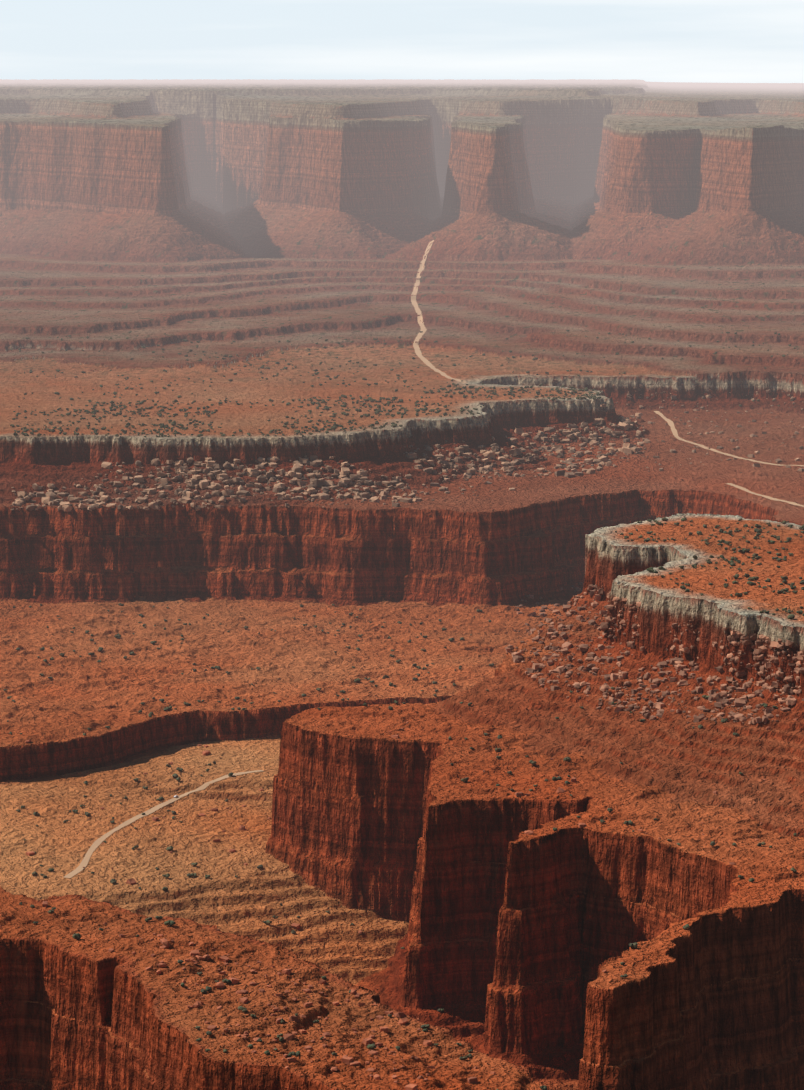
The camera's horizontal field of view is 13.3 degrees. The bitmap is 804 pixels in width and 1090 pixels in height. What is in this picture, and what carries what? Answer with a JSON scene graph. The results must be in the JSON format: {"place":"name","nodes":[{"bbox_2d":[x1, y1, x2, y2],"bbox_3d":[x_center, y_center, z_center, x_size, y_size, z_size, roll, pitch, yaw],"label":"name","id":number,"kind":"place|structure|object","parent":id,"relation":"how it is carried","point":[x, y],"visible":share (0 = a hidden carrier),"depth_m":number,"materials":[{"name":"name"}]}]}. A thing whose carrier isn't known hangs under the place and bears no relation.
{"place":"outdoors","nodes":[
{"label":"outdoors","id":0,"kind":"place"},
{"bbox_2d":[0,79,803,1089],"bbox_3d":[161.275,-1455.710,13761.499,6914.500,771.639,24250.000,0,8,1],"label":"canyon terrain","id":1,"kind":"structure","parent":0,"point":[546,217],"depth_m":4130.19,"materials":[{"name":"brown stone"}]},
{"bbox_2d":[64,770,262,877],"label":"dirt trail","id":2,"kind":"object","parent":1,"relation":"on","point":[91,849],"visible":0.96,"depth_m":3175.09,"materials":[{"name":"beige soil"}]},
{"bbox_2d":[10,415,650,511],"bbox_3d":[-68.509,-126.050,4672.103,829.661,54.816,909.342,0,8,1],"label":"boulders","id":3,"kind":"object","parent":1,"relation":"on","point":[213,468],"visible":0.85,"depth_m":4354.85,"materials":[{"name":"stone"}]},
{"bbox_2d":[0,707,797,1089],"bbox_3d":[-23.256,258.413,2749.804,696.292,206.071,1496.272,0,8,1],"label":"boulders","id":4,"kind":"object","parent":1,"relation":"on","point":[224,959],"visible":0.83,"depth_m":2312.93,"materials":[{"name":"brown stone"}]},
{"bbox_2d":[4,330,803,1089],"bbox_3d":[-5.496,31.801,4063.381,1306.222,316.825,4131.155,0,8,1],"label":"desert shrubs","id":5,"kind":"object","parent":1,"relation":"on","point":[532,762],"visible":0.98,"depth_m":4048.04,"materials":[{"name":"green plant"}]},
{"bbox_2d":[411,240,466,382],"bbox_3d":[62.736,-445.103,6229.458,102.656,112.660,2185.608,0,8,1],"label":"dirt trail","id":6,"kind":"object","parent":1,"relation":"on","point":[422,326],"visible":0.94,"depth_m":6328.80,"materials":[{"name":"beige soil"}]},
{"bbox_2d":[505,582,803,723],"bbox_3d":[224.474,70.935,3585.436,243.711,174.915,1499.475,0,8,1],"label":"boulders","id":7,"kind":"object","parent":1,"relation":"on","point":[712,694],"visible":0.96,"depth_m":3020.25,"materials":[{"name":"stone"}]},
{"bbox_2d":[523,379,803,472],"bbox_3d":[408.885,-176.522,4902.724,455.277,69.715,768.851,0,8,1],"label":"boulders","id":8,"kind":"object","parent":1,"relation":"on","point":[638,415],"visible":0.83,"depth_m":4971.03,"materials":[{"name":"stone"}]},
{"bbox_2d":[0,0,803,82],"label":"sky","id":9,"kind":"structure","parent":0,"point":[699,41],"materials":[{"name":"white"}]},
{"bbox_2d":[654,411,803,465],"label":"road","id":10,"kind":"structure","parent":0,"point":[672,426],"depth_m":4804.15,"materials":[{"name":"beige soil"}]},
{"bbox_2d":[725,483,803,506],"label":"road","id":11,"kind":"structure","parent":0,"point":[748,491],"depth_m":4346.17,"materials":[{"name":"beige soil"}]}
]}

